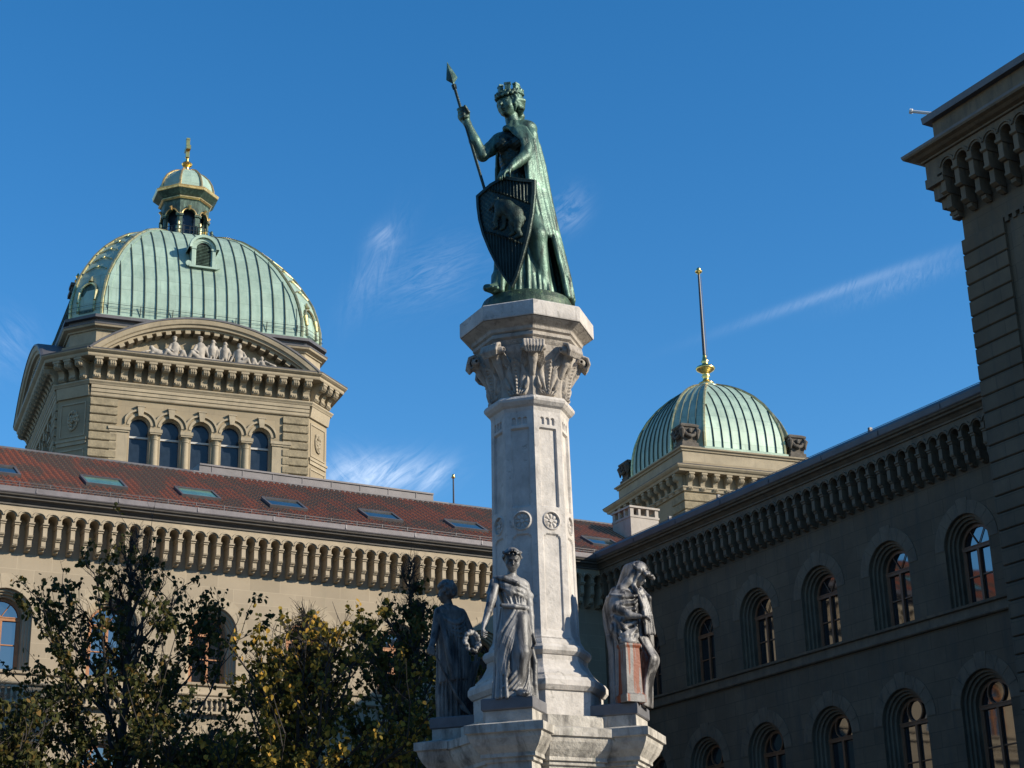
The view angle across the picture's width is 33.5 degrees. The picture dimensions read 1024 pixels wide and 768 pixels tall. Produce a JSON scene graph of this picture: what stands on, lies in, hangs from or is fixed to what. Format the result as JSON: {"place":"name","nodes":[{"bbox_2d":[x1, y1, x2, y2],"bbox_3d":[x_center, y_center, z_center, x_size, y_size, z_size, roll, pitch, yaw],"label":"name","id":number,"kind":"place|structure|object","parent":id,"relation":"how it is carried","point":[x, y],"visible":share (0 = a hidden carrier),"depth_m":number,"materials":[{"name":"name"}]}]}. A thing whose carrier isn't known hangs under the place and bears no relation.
{"place":"outdoors","nodes":[
{"label":"outdoors","id":0,"kind":"place"},
{"bbox_2d":[13,138,347,478],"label":"domed tower","id":1,"kind":"structure","parent":0,"point":[183,339],"depth_m":109.68,"materials":[{"name":"stone"}]},
{"bbox_2d":[128,419,147,463],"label":"window","id":2,"kind":"structure","parent":1,"relation":"in","point":[138,438],"depth_m":106.55,"materials":[{"name":"blue glass"}]},
{"bbox_2d":[159,422,178,467],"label":"window","id":3,"kind":"structure","parent":1,"relation":"in","point":[169,440],"depth_m":107.23,"materials":[{"name":"blue glass"}]},
{"bbox_2d":[190,425,208,469],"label":"window","id":4,"kind":"structure","parent":1,"relation":"in","point":[199,450],"depth_m":107.97,"materials":[{"name":"blue glass"}]},
{"bbox_2d":[220,428,238,467],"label":"window","id":5,"kind":"structure","parent":1,"relation":"in","point":[229,445],"depth_m":108.68,"materials":[{"name":"blue glass"}]},
{"bbox_2d":[250,431,268,471],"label":"window","id":6,"kind":"structure","parent":1,"relation":"in","point":[259,447],"depth_m":109.38,"materials":[{"name":"blue glass"}]},
{"bbox_2d":[0,446,625,767],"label":"palace wing","id":7,"kind":"structure","parent":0,"point":[241,535],"depth_m":65.09,"materials":[{"name":"beige stone"}]},
{"bbox_2d":[0,718,32,743],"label":"window","id":8,"kind":"structure","parent":7,"relation":"in","point":[3,724],"depth_m":58.67,"materials":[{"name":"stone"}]},
{"bbox_2d":[0,573,43,670],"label":"window","id":9,"kind":"structure","parent":7,"relation":"in","point":[15,632],"depth_m":60.24,"materials":[{"name":"stone"}]},
{"bbox_2d":[62,720,138,767],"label":"window","id":10,"kind":"structure","parent":7,"relation":"in","point":[100,747],"depth_m":60.33,"materials":[{"name":"stone"}]},
{"bbox_2d":[73,583,148,674],"bbox_3d":[-14.648,8.975,61.745,2.820,3.438,0.638,9,-23,-28],"label":"window","id":11,"kind":"structure","parent":7,"relation":"in","point":[87,671],"depth_m":61.70,"materials":[{"name":"stone"}]},
{"bbox_2d":[181,725,231,747],"bbox_3d":[-11.165,14.794,61.598,2.980,4.747,0.638,9,-23,-28],"label":"window","id":12,"kind":"structure","parent":7,"relation":"in","point":[204,727],"depth_m":61.93,"materials":[{"name":"stone"}]},
{"bbox_2d":[176,592,247,684],"bbox_3d":[-11.313,9.532,63.523,2.820,3.438,0.638,9,-23,-28],"label":"window","id":13,"kind":"structure","parent":7,"relation":"in","point":[229,666],"depth_m":63.72,"materials":[{"name":"stone"}]},
{"bbox_2d":[273,601,340,688],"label":"window","id":14,"kind":"structure","parent":7,"relation":"in","point":[328,618],"depth_m":65.57,"materials":[{"name":"stone"}]},
{"bbox_2d":[307,734,330,767],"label":"window","id":15,"kind":"structure","parent":7,"relation":"in","point":[320,758],"depth_m":64.13,"materials":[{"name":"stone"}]},
{"bbox_2d":[372,609,423,694],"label":"window","id":16,"kind":"structure","parent":7,"relation":"in","point":[385,628],"depth_m":67.22,"materials":[{"name":"stone"}]},
{"bbox_2d":[451,474,454,502],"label":"flagpole","id":17,"kind":"object","parent":7,"relation":"on","point":[453,477],"visible":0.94,"depth_m":76.56,"materials":[{"name":"metal"}]},
{"bbox_2d":[469,617,492,685],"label":"window","id":18,"kind":"structure","parent":7,"relation":"in","point":[486,642],"depth_m":69.20,"materials":[{"name":"stone"}]},
{"bbox_2d":[579,634,592,662],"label":"window","id":19,"kind":"structure","parent":7,"relation":"in","point":[584,644],"depth_m":71.17,"materials":[{"name":"stone"}]},
{"bbox_2d":[610,505,659,537],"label":"chimney","id":20,"kind":"object","parent":7,"relation":"on","point":[628,520],"visible":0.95,"depth_m":77.30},
{"bbox_2d":[0,0,1023,522],"label":"sky","id":21,"kind":"structure","parent":0,"point":[758,146],"materials":[{"name":"blue"}]},
{"bbox_2d":[602,267,807,523],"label":"domed tower","id":22,"kind":"structure","parent":0,"point":[706,439],"depth_m":123.75,"materials":[{"name":"metal"}]},
{"label":"ground","id":23,"kind":"structure","parent":0,"visible":0},
{"bbox_2d":[0,669,86,767],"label":"tree","id":24,"kind":"object","parent":23,"relation":"on","point":[17,749],"visible":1,"depth_m":33.94,"materials":[{"name":"green plant"}]},
{"bbox_2d":[0,500,284,767],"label":"tree","id":25,"kind":"object","parent":23,"relation":"on","point":[163,685],"visible":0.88,"depth_m":36.87,"materials":[{"name":"green plant"}]},
{"bbox_2d":[124,685,287,767],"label":"tree","id":26,"kind":"object","parent":23,"relation":"on","point":[185,757],"visible":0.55,"depth_m":31.75,"materials":[{"name":"green plant"}]},
{"bbox_2d":[152,597,435,767],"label":"tree","id":27,"kind":"object","parent":23,"relation":"on","point":[300,664],"visible":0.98,"depth_m":29.00,"materials":[{"name":"green plant"}]},
{"bbox_2d":[312,551,486,767],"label":"tree","id":28,"kind":"object","parent":23,"relation":"on","point":[414,637],"visible":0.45,"depth_m":36.15,"materials":[{"name":"green plant"}]},
{"bbox_2d":[413,695,665,767],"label":"fountain pedestal","id":29,"kind":"object","parent":23,"relation":"on","point":[521,732],"visible":1,"depth_m":19.00,"materials":[{"name":"stone"}]},
{"bbox_2d":[427,579,480,716],"bbox_3d":[-0.739,3.195,20.455,0.775,1.723,0.351,17,-27,-41],"label":"stone statue","id":30,"kind":"object","parent":29,"relation":"on","point":[451,624],"visible":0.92,"depth_m":20.34,"materials":[{"name":"grey stone"}]},
{"bbox_2d":[431,645,470,714],"bbox_3d":[-0.719,3.514,20.136,0.535,0.830,0.053,8,-22,-25],"label":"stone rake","id":31,"kind":"object","parent":30,"relation":"attached to","point":[463,707],"visible":0.96,"depth_m":20.09,"materials":[{"name":"grey stone"}]},
{"bbox_2d":[481,547,538,699],"bbox_3d":[-0.035,2.679,19.124,0.502,1.741,0.686,-7,-21,15],"label":"stone statue","id":32,"kind":"object","parent":29,"relation":"on","point":[515,670],"visible":0.97,"depth_m":19.05,"materials":[{"name":"grey stone"}]},
{"bbox_2d":[463,629,481,652],"bbox_3d":[-0.447,2.877,19.045,0.238,0.264,0.080,9,-23,-28],"label":"wreath","id":33,"kind":"object","parent":32,"relation":"hanging from","point":[476,635],"visible":1,"depth_m":19.02,"materials":[{"name":"grey stone"}]},
{"bbox_2d":[460,299,607,722],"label":"fountain column","id":34,"kind":"structure","parent":29,"relation":"on","point":[528,363],"depth_m":20.57,"materials":[{"name":"stone"}]},
{"bbox_2d":[446,62,575,305],"bbox_3d":[0.068,-2.538,22.142,1.172,3.731,1.376,-20,-27,41],"label":"bronze statue","id":35,"kind":"object","parent":34,"relation":"on","point":[518,223],"visible":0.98,"depth_m":21.65,"materials":[{"name":"green metal"}]},
{"bbox_2d":[602,561,659,708],"bbox_3d":[1.387,2.910,19.855,0.638,1.733,0.559,-7,-21,13],"label":"stone statue","id":36,"kind":"object","parent":29,"relation":"on","point":[628,603],"visible":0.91,"depth_m":19.74,"materials":[{"name":"grey stone"}]},
{"bbox_2d":[615,629,646,703],"bbox_3d":[1.348,3.234,19.514,0.270,0.848,0.240,9,-23,-28],"label":"stone altar","id":37,"kind":"object","parent":29,"relation":"on","point":[630,676],"visible":1,"depth_m":19.43,"materials":[{"name":"grey stone"}]},
{"bbox_2d":[594,381,1023,767],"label":"palace wing","id":38,"kind":"structure","parent":23,"relation":"on","point":[844,605],"depth_m":58.51,"materials":[{"name":"grey stone"}]},
{"bbox_2d":[653,617,665,695],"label":"window","id":39,"kind":"structure","parent":38,"relation":"in","point":[659,639],"depth_m":68.70,"materials":[{"name":"grey glass"}]},
{"bbox_2d":[650,745,673,767],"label":"window","id":40,"kind":"structure","parent":38,"relation":"in","point":[664,760],"depth_m":66.84,"materials":[{"name":"grey glass"}]},
{"bbox_2d":[677,594,719,685],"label":"window","id":41,"kind":"structure","parent":38,"relation":"in","point":[698,634],"depth_m":66.37,"materials":[{"name":"grey glass"}]},
{"bbox_2d":[684,722,729,767],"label":"window","id":42,"kind":"structure","parent":38,"relation":"in","point":[708,752],"depth_m":64.85,"materials":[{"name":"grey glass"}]},
{"bbox_2d":[733,573,778,669],"bbox_3d":[9.287,8.757,62.988,0.638,3.438,2.820,9,-23,-28],"label":"window","id":43,"kind":"structure","parent":38,"relation":"in","point":[755,616],"depth_m":63.36,"materials":[{"name":"grey glass"}]},
{"bbox_2d":[741,707,791,767],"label":"window","id":44,"kind":"structure","parent":38,"relation":"in","point":[769,741],"depth_m":61.85,"materials":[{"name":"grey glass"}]},
{"bbox_2d":[793,550,844,650],"bbox_3d":[11.079,7.608,59.986,0.638,3.438,2.820,9,-23,-28],"label":"window","id":45,"kind":"structure","parent":38,"relation":"in","point":[820,606],"depth_m":60.34,"materials":[{"name":"grey glass"}]},
{"bbox_2d":[804,690,859,767],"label":"window","id":46,"kind":"structure","parent":38,"relation":"in","point":[832,738],"depth_m":58.79,"materials":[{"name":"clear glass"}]},
{"bbox_2d":[861,525,916,630],"bbox_3d":[12.871,6.459,56.984,0.638,3.438,2.820,9,-23,-28],"label":"window","id":47,"kind":"structure","parent":38,"relation":"in","point":[889,573],"depth_m":57.31,"materials":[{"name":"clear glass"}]},
{"bbox_2d":[874,672,935,767],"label":"window","id":48,"kind":"structure","parent":38,"relation":"in","point":[906,711],"depth_m":55.69,"materials":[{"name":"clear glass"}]},
{"bbox_2d":[935,497,997,608],"bbox_3d":[14.663,5.311,53.982,0.638,3.438,2.820,9,-23,-28],"label":"window","id":49,"kind":"structure","parent":38,"relation":"in","point":[967,547],"depth_m":54.30,"materials":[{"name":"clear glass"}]},
{"bbox_2d":[951,651,1020,767],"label":"window","id":50,"kind":"structure","parent":38,"relation":"in","point":[985,703],"depth_m":52.58,"materials":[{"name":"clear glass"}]},
{"bbox_2d":[901,53,1023,723],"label":"corner pavilion","id":51,"kind":"structure","parent":23,"relation":"on","point":[969,156],"depth_m":50.92,"materials":[{"name":"stone"}]},
{"bbox_2d":[909,109,929,114],"bbox_3d":[13.121,-8.634,54.428,0.809,0.538,0.166,-9,-21,19],"label":"floodlight","id":52,"kind":"object","parent":51,"relation":"attached to","point":[911,111],"visible":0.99,"depth_m":54.46,"materials":[{"name":"grey metal"}]}
]}

